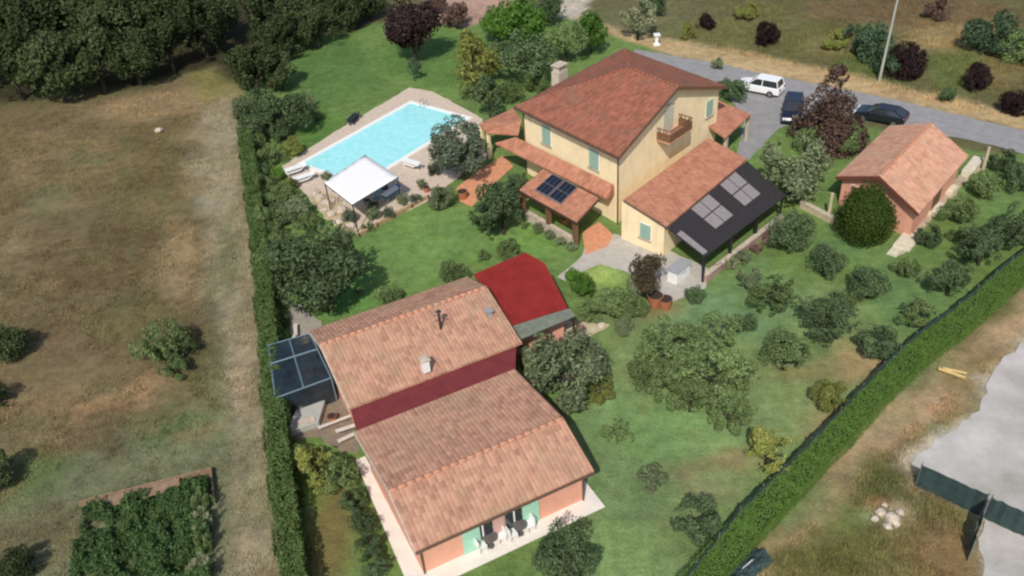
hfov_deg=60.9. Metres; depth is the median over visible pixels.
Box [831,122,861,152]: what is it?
bush
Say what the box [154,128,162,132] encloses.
rock
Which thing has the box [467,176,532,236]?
tree
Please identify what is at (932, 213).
stone slab
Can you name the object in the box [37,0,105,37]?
tree
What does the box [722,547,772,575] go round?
car
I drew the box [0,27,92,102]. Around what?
tree
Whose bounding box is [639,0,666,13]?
bush
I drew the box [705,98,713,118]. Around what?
window
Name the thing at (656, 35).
stone pedestal
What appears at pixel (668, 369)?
fruit tree
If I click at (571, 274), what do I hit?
bush
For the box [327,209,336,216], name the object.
rock
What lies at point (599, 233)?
terracotta step
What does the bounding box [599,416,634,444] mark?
bush
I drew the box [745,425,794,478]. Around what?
tree
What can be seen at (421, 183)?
bush
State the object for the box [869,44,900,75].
bush
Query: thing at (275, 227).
bush
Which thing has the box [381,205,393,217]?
bush
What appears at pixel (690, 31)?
bush
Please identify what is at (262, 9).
tree
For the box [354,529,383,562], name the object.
bush
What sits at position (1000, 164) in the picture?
bush
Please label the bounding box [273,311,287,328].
bush
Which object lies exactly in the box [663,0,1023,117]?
meadow grass
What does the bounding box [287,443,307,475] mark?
bush
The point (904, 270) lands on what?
bush
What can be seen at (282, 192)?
bush
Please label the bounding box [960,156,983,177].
stone slab
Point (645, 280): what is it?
tree
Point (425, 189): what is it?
plant pot
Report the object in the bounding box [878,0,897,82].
utility pole
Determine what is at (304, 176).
sun lounger
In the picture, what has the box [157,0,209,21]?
tree
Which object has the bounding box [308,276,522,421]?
farm building
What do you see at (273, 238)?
tree
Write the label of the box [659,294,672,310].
plant pot
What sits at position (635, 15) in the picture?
tree
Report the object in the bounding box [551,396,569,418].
bush
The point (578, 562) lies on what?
tree
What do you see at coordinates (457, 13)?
bush
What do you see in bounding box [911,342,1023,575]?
gravel yard
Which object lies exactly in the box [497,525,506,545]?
chair
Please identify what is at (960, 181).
shed path
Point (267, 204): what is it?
bush
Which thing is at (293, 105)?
tree
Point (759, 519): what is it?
hedge
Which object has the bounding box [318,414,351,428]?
timber plank
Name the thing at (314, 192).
rock
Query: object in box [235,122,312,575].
hedge
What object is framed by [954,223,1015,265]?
tree
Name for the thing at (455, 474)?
farm building
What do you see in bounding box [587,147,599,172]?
window
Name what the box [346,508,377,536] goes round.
bush
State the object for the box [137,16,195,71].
tree
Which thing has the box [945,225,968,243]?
bush
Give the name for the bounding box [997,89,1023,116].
bush
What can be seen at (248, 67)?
tree
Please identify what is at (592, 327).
gravel path
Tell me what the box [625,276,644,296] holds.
bush
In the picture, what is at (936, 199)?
door
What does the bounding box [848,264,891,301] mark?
tree
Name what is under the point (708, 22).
bush
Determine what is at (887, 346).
tree
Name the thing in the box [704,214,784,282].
wall
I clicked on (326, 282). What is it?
tree
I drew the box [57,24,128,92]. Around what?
tree
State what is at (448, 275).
bush
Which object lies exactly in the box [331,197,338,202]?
rock
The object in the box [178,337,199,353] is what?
bush
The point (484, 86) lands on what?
tree
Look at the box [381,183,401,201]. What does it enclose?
sun lounger
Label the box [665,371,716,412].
fruit tree
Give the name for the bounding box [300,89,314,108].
bush
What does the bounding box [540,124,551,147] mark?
window
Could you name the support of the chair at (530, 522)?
on the terrace
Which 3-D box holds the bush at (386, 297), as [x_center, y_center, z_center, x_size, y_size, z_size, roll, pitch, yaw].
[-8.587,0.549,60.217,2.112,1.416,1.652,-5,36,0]
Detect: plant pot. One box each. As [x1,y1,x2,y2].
[326,412,335,421]
[422,186,429,192]
[457,189,467,199]
[561,217,568,225]
[647,290,663,307]
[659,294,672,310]
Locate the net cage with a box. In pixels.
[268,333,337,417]
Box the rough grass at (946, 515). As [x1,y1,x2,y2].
[757,360,991,575]
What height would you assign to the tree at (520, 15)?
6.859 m
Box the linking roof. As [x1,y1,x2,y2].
[351,347,515,430]
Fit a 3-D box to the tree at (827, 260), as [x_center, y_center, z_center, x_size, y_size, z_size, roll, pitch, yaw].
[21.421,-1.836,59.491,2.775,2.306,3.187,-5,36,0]
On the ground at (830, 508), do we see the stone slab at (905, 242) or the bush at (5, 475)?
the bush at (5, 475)
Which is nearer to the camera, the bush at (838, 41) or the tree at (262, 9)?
the bush at (838, 41)
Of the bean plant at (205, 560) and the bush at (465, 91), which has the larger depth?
the bush at (465, 91)
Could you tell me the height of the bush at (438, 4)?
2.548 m
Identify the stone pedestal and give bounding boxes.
[653,33,660,45]
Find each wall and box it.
[492,515,505,539]
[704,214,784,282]
[799,200,835,224]
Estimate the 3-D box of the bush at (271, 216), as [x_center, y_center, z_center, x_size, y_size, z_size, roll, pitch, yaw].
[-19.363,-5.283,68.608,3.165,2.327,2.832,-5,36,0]
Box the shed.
[835,122,968,234]
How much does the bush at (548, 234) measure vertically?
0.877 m
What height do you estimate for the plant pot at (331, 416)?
0.465 m
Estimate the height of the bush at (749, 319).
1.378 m
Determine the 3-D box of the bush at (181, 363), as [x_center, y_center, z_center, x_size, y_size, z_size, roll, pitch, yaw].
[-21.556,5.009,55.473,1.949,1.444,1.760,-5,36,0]
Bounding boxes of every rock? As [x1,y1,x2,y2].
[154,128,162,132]
[311,190,319,195]
[314,193,324,200]
[320,199,332,207]
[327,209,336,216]
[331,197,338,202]
[334,218,342,224]
[335,205,346,213]
[345,222,355,228]
[597,322,605,328]
[871,515,878,521]
[875,507,885,516]
[882,522,892,529]
[885,511,899,523]
[892,522,899,527]
[896,509,904,515]
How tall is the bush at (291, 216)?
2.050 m
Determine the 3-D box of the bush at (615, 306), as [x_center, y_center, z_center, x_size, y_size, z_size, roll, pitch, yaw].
[6.679,1.002,57.389,2.707,2.071,2.569,-5,36,0]
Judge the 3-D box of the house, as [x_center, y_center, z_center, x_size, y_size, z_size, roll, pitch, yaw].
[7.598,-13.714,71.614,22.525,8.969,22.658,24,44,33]
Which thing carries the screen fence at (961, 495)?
on the gravel yard at (982, 450)
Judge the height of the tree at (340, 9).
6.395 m
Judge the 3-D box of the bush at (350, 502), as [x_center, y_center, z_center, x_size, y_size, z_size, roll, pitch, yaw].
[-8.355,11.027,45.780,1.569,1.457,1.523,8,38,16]
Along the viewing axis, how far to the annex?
55.49 m
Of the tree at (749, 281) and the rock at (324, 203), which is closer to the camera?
the tree at (749, 281)
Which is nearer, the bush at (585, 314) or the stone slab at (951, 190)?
the bush at (585, 314)
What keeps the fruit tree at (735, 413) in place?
on the lawn at (624, 539)
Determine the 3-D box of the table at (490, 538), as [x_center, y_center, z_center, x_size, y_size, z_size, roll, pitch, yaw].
[-1.064,12.618,43.334,0.711,0.740,0.711,-5,36,0]
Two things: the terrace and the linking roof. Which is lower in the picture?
the terrace
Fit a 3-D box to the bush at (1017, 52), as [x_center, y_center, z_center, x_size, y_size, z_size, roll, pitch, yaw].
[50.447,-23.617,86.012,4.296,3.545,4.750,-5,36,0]
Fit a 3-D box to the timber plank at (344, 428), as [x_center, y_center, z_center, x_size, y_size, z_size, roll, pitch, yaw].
[-9.593,8.105,50.438,1.300,0.050,0.250,-17,38,-16]
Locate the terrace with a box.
[355,456,604,575]
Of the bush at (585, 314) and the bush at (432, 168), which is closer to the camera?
the bush at (585, 314)
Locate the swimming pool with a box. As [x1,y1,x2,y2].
[296,99,472,176]
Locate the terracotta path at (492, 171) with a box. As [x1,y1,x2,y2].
[456,156,512,206]
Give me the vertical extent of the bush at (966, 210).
2.196 m
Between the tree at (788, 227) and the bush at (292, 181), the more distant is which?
the bush at (292, 181)
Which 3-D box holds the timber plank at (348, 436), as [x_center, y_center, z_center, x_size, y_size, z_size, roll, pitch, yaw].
[-9.401,8.534,50.000,1.300,0.050,0.250,-23,40,-24]
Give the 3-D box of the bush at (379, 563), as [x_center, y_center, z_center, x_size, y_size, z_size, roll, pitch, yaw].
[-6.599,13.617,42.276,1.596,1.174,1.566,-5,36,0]
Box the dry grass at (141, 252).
[0,72,279,575]
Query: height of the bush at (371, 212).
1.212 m
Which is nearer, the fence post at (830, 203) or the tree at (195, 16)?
the fence post at (830, 203)
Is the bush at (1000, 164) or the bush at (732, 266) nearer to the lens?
the bush at (732, 266)
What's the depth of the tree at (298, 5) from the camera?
103.59 m
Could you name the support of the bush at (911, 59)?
on the ground at (830, 508)
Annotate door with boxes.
[479,521,493,543]
[504,508,522,530]
[663,105,673,133]
[930,189,941,210]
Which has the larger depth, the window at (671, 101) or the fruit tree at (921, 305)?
the window at (671, 101)
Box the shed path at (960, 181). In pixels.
[898,168,980,255]
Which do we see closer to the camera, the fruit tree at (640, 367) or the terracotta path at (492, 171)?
the fruit tree at (640, 367)
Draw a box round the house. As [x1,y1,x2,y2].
[479,48,750,255]
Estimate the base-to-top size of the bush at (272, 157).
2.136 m
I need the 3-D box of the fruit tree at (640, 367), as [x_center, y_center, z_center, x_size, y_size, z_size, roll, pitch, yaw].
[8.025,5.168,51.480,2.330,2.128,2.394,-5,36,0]
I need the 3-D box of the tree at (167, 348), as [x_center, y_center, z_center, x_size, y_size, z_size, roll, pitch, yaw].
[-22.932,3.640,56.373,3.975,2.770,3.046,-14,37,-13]
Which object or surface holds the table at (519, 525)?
on the terrace
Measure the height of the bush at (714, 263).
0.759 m
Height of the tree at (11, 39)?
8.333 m
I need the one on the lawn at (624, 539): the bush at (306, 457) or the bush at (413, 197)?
the bush at (306, 457)
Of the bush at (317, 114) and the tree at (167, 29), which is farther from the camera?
the tree at (167, 29)
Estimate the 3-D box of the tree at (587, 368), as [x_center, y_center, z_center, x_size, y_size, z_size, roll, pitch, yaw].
[3.134,4.750,50.312,5.372,4.796,5.277,-5,36,0]
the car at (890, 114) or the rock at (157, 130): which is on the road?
the car at (890, 114)
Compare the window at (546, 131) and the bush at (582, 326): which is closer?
the bush at (582, 326)
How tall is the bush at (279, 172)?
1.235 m
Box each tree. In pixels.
[0,0,23,31]
[0,0,68,42]
[0,25,40,99]
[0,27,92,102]
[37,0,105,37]
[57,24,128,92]
[69,0,141,46]
[92,0,174,37]
[100,25,157,85]
[127,317,189,362]
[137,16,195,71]
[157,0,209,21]
[165,0,229,56]
[197,0,238,37]
[222,40,278,95]
[231,87,286,136]
[236,0,295,32]
[247,12,303,56]
[251,228,304,274]
[257,92,313,134]
[260,50,297,90]
[265,219,367,313]
[276,0,329,28]
[290,4,338,48]
[322,0,368,29]
[355,0,386,17]
[378,0,443,61]
[407,57,421,80]
[427,113,485,180]
[453,29,503,89]
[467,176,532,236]
[473,71,502,117]
[478,4,508,42]
[486,0,548,49]
[498,28,557,79]
[522,328,611,412]
[530,517,600,575]
[534,0,565,25]
[541,18,590,62]
[571,9,608,53]
[618,0,657,40]
[626,355,664,393]
[628,251,666,299]
[632,314,704,368]
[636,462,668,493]
[648,358,698,407]
[659,320,707,355]
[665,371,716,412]
[669,494,723,547]
[670,335,752,392]
[693,376,739,413]
[696,309,743,349]
[707,389,758,435]
[726,358,761,395]
[737,264,762,289]
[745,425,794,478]
[747,271,804,315]
[758,130,834,200]
[759,324,812,369]
[766,208,816,250]
[786,63,870,160]
[800,289,861,346]
[808,242,849,278]
[809,378,847,411]
[833,179,900,248]
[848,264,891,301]
[854,322,900,360]
[895,296,938,328]
[923,258,979,295]
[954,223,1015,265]
[989,200,1023,247]
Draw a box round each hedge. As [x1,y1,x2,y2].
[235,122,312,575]
[679,252,1023,575]
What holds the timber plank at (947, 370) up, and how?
on the ground at (830, 508)
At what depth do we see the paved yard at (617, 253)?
62.86 m
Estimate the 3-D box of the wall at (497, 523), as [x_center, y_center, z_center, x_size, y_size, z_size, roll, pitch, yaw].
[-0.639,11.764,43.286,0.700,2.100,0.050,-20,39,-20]
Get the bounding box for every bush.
[0,323,28,363]
[0,380,7,406]
[0,448,14,490]
[0,543,41,575]
[157,354,186,381]
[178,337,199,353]
[236,128,265,149]
[247,204,286,228]
[252,173,279,193]
[254,191,276,213]
[255,162,271,175]
[256,142,286,165]
[260,222,285,244]
[267,181,300,205]
[268,121,290,141]
[268,167,284,179]
[268,201,298,223]
[273,293,283,303]
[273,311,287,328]
[279,135,303,156]
[284,177,299,189]
[285,194,311,219]
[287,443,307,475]
[291,210,320,230]
[294,441,334,493]
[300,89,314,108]
[309,108,323,121]
[320,170,332,179]
[321,455,360,495]
[330,223,352,244]
[337,484,367,511]
[341,207,357,222]
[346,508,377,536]
[353,285,363,295]
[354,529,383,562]
[359,552,390,575]
[361,221,374,230]
[364,206,380,220]
[367,201,378,208]
[373,284,402,303]
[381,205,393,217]
[396,191,409,204]
[409,193,422,202]
[416,178,427,189]
[426,0,448,9]
[426,184,454,209]
[427,162,440,175]
[438,259,469,282]
[439,1,468,27]
[458,82,474,99]
[476,248,489,261]
[490,31,519,55]
[495,238,521,260]
[497,79,525,102]
[509,172,527,191]
[521,71,549,90]
[522,335,549,361]
[532,222,543,233]
[543,229,555,239]
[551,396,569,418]
[555,236,566,245]
[564,267,580,280]
[566,241,578,251]
[569,272,595,297]
[572,324,586,336]
[573,298,602,323]
[585,374,615,404]
[593,287,630,317]
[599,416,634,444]
[613,316,634,335]
[621,293,650,319]
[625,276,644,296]
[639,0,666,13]
[679,21,697,40]
[684,285,706,303]
[695,12,716,30]
[710,262,724,270]
[711,57,722,68]
[718,77,749,101]
[723,255,739,269]
[729,313,758,331]
[734,1,759,18]
[734,249,751,265]
[749,241,763,253]
[756,20,780,46]
[762,231,773,243]
[793,125,822,152]
[822,28,850,49]
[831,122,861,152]
[835,289,859,308]
[843,20,894,63]
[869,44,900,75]
[884,40,928,82]
[890,255,921,277]
[915,222,943,248]
[923,0,953,21]
[935,192,981,221]
[937,86,960,100]
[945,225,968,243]
[960,9,1023,55]
[962,61,994,92]
[968,169,1006,199]
[988,148,1017,172]
[996,161,1023,191]
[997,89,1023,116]
[998,30,1023,63]
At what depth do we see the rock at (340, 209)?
71.04 m
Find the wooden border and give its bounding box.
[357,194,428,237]
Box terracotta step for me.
[582,222,612,253]
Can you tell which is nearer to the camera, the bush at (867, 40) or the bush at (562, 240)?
the bush at (562, 240)
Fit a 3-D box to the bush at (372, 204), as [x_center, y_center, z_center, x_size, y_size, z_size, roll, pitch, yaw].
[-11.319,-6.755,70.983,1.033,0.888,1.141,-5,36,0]
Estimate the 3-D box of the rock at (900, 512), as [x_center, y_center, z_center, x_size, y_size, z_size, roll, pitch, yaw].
[19.448,11.241,43.639,0.382,0.262,0.419,-5,36,0]
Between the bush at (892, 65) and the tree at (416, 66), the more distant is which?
the tree at (416, 66)
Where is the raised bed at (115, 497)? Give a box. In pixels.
[77,467,215,506]
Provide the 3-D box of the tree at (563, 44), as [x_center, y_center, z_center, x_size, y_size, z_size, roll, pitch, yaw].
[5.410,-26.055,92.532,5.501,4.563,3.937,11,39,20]
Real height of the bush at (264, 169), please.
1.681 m
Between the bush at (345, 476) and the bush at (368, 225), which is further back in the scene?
the bush at (368, 225)
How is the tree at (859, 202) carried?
on the lawn at (624, 539)
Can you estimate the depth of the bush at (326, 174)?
75.33 m
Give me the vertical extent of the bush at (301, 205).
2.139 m
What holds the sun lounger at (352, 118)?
on the pool deck
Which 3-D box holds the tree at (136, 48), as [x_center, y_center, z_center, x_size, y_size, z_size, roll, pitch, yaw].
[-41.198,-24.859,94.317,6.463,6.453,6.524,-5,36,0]
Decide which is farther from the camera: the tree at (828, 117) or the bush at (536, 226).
the tree at (828, 117)
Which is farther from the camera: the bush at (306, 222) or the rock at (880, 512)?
the bush at (306, 222)
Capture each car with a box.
[722,547,772,575]
[740,73,785,97]
[781,91,804,122]
[853,103,909,124]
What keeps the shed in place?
on the lawn at (624, 539)
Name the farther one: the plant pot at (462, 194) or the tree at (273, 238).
the plant pot at (462, 194)
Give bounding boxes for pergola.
[668,161,785,281]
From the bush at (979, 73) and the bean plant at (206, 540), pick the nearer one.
the bean plant at (206, 540)
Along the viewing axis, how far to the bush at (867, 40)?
88.36 m
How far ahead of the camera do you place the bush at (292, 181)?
74.10 m
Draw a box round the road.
[634,49,1023,159]
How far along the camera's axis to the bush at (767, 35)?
93.47 m
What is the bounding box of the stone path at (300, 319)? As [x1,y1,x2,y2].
[289,304,321,339]
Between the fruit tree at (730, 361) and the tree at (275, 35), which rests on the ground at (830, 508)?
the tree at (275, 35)
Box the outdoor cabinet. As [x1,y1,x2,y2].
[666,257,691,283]
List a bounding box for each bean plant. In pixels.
[190,486,215,510]
[191,505,213,528]
[191,551,212,572]
[192,530,212,555]
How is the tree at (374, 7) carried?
on the ground at (830, 508)
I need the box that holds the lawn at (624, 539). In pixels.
[242,17,1023,575]
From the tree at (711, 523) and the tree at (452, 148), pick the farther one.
the tree at (452, 148)
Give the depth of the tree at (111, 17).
98.54 m
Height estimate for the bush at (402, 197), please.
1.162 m
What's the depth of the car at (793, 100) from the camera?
79.03 m
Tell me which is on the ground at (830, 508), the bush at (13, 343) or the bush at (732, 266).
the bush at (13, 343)
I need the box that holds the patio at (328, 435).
[284,340,357,452]
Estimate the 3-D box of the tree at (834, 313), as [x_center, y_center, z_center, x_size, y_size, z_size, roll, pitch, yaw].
[19.851,2.034,53.705,3.736,3.066,4.058,-5,36,0]
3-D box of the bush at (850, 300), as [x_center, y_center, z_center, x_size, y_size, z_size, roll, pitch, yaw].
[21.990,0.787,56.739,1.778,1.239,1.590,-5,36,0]
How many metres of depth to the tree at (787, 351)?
51.20 m
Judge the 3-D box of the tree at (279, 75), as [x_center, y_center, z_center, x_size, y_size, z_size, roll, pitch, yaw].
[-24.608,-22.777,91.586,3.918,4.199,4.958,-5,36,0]
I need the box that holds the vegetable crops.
[68,474,214,575]
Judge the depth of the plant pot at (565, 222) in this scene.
67.26 m
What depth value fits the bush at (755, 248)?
62.47 m
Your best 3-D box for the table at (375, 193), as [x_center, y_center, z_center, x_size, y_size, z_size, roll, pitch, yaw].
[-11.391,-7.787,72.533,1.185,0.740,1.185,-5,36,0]
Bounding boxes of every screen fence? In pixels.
[686,249,1023,575]
[915,463,989,515]
[967,498,989,561]
[984,495,1023,535]
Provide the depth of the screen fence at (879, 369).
48.05 m
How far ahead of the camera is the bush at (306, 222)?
68.67 m
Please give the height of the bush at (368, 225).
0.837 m
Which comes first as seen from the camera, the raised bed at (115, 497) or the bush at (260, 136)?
the raised bed at (115, 497)
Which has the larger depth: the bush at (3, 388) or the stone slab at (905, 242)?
the stone slab at (905, 242)
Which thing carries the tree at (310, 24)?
on the lawn at (624, 539)
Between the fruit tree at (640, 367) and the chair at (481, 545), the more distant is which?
the fruit tree at (640, 367)
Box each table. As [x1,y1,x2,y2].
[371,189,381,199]
[483,532,496,548]
[513,519,526,536]
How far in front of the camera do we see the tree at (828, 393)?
49.02 m
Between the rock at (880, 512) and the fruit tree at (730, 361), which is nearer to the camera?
the rock at (880, 512)
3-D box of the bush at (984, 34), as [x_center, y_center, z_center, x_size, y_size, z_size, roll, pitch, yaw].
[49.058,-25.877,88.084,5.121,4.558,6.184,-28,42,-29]
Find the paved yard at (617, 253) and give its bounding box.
[557,234,708,301]
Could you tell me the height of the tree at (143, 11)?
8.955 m
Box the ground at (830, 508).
[0,0,1023,575]
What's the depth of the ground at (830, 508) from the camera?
60.92 m
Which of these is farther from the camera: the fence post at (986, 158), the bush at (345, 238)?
the fence post at (986, 158)
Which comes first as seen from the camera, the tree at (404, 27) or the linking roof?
the linking roof
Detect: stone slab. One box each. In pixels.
[887,246,902,256]
[893,233,919,251]
[928,202,943,216]
[945,184,957,195]
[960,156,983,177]
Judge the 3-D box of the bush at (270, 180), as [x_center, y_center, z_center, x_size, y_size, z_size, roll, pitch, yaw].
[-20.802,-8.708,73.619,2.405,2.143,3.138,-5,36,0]
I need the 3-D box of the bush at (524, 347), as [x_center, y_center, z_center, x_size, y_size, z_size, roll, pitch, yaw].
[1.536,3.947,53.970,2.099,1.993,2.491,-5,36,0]
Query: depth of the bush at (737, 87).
82.25 m
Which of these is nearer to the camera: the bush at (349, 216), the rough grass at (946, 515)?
the rough grass at (946, 515)
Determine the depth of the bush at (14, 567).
43.18 m
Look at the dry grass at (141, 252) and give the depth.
65.71 m
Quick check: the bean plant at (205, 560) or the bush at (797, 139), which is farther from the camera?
the bush at (797, 139)
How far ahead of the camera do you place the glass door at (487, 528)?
42.99 m
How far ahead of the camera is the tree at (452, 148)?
71.50 m
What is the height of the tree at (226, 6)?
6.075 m
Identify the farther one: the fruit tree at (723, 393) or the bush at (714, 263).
the bush at (714, 263)
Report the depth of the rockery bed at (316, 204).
72.22 m
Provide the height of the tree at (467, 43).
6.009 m
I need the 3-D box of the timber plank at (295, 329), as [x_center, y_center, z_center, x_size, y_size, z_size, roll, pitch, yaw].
[-14.533,2.791,58.433,0.250,0.050,1.200,-10,36,-8]
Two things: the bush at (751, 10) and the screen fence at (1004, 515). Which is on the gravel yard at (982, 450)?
the screen fence at (1004, 515)
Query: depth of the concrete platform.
51.30 m
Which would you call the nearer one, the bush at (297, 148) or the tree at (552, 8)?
the bush at (297, 148)
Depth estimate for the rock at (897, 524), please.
42.95 m
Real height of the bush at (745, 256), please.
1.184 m
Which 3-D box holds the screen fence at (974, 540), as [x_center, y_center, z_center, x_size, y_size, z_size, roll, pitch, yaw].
[22.289,11.555,41.650,0.143,1.570,2.955,20,43,30]
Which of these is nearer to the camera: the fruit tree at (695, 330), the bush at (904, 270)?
the fruit tree at (695, 330)
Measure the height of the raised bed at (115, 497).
0.400 m
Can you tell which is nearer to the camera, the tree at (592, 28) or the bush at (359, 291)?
the bush at (359, 291)
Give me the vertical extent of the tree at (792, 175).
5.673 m
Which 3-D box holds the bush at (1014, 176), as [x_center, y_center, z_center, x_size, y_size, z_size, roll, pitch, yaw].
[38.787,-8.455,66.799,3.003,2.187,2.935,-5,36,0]
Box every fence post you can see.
[827,193,833,213]
[981,147,990,169]
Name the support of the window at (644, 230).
in the house
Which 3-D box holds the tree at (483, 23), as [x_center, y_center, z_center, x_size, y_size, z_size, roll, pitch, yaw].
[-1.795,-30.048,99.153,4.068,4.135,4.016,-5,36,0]
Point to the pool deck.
(408, 176)
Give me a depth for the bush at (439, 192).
69.91 m
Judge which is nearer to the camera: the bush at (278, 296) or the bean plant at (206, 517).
the bean plant at (206, 517)
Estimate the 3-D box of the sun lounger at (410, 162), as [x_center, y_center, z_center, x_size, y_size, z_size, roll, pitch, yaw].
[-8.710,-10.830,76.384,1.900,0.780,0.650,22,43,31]
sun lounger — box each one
[284,162,305,176]
[292,170,314,186]
[346,111,359,124]
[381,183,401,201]
[402,158,422,171]
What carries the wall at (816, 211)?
on the lawn at (624, 539)
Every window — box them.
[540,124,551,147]
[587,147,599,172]
[637,222,651,242]
[666,97,674,106]
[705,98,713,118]
[850,184,857,193]
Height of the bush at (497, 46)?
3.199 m
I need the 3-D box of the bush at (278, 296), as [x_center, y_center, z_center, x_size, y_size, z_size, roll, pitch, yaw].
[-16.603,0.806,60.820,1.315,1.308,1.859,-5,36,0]
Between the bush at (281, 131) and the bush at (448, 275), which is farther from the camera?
the bush at (281, 131)
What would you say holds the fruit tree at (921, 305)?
on the lawn at (624, 539)
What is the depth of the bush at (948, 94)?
80.03 m
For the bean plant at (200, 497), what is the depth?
46.14 m
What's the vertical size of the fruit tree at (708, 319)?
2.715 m
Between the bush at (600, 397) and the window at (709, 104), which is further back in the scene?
the window at (709, 104)
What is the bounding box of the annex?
[474,252,574,368]
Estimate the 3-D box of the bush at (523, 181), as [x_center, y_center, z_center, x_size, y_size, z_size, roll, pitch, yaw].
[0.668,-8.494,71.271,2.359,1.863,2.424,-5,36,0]
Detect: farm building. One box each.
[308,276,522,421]
[353,369,594,573]
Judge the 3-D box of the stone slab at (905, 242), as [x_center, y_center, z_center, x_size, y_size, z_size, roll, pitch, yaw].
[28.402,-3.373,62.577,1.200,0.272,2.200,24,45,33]
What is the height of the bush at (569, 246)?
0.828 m
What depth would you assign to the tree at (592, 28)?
93.40 m
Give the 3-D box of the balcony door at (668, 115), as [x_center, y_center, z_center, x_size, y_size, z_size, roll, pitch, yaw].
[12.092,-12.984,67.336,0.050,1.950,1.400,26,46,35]
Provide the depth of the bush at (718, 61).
89.39 m
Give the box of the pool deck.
[282,88,485,234]
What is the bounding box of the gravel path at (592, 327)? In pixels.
[551,319,609,344]
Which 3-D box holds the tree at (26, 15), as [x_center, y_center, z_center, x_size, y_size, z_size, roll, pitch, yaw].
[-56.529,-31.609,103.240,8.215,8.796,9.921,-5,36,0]
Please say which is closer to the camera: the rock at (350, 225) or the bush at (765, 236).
the bush at (765, 236)
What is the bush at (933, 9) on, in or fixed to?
on the ground at (830, 508)
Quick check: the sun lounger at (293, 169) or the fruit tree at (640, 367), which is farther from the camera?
the sun lounger at (293, 169)
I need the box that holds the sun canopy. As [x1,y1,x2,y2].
[324,155,401,231]
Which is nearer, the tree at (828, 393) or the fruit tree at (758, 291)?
the tree at (828, 393)
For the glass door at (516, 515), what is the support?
in the farm building at (455, 474)
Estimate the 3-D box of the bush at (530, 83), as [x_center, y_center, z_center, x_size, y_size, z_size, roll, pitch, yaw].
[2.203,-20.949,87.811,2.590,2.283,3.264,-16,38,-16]
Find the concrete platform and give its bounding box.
[289,400,325,436]
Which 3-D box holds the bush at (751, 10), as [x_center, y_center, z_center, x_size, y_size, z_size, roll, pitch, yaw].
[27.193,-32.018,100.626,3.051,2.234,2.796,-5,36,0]
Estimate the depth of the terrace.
44.16 m
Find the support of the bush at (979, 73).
on the ground at (830, 508)
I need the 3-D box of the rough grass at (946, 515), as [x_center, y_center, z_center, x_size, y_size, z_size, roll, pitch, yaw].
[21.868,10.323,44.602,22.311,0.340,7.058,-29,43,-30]
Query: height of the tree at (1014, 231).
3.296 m
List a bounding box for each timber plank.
[293,324,297,335]
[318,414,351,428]
[335,424,354,432]
[337,433,353,442]
[938,367,966,378]
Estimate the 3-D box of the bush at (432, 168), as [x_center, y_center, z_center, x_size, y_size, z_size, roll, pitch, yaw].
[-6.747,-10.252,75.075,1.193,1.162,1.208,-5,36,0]
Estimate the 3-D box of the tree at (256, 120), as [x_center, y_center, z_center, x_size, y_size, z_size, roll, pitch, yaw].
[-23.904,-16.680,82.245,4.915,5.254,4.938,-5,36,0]
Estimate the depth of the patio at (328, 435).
51.68 m
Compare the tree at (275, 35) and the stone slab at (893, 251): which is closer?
the stone slab at (893, 251)
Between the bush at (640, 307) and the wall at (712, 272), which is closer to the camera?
the bush at (640, 307)
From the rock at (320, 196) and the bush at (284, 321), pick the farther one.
the rock at (320, 196)
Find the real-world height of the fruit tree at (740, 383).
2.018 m
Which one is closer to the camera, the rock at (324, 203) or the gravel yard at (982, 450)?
the gravel yard at (982, 450)
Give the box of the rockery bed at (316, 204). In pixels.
[309,187,357,233]
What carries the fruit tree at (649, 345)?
on the lawn at (624, 539)
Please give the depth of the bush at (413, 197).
71.35 m
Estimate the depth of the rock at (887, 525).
42.87 m
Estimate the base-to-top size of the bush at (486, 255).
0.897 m
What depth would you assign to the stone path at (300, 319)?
59.58 m
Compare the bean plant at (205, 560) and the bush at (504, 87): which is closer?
the bean plant at (205, 560)
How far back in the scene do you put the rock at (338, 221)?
69.62 m
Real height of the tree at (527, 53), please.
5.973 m
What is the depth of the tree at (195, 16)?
99.43 m
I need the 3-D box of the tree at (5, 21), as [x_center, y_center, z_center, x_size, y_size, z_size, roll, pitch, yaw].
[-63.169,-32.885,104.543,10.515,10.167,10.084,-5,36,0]
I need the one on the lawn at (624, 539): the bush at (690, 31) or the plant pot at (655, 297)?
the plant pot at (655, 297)
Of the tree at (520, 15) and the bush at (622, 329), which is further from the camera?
the tree at (520, 15)
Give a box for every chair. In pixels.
[474,538,487,554]
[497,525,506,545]
[505,526,518,543]
[526,513,535,533]
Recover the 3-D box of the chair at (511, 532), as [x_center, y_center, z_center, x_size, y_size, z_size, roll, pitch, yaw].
[-0.009,12.256,43.563,0.475,0.920,0.460,-23,40,-24]
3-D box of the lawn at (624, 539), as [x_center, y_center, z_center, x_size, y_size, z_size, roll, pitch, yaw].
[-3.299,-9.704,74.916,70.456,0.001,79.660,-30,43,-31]

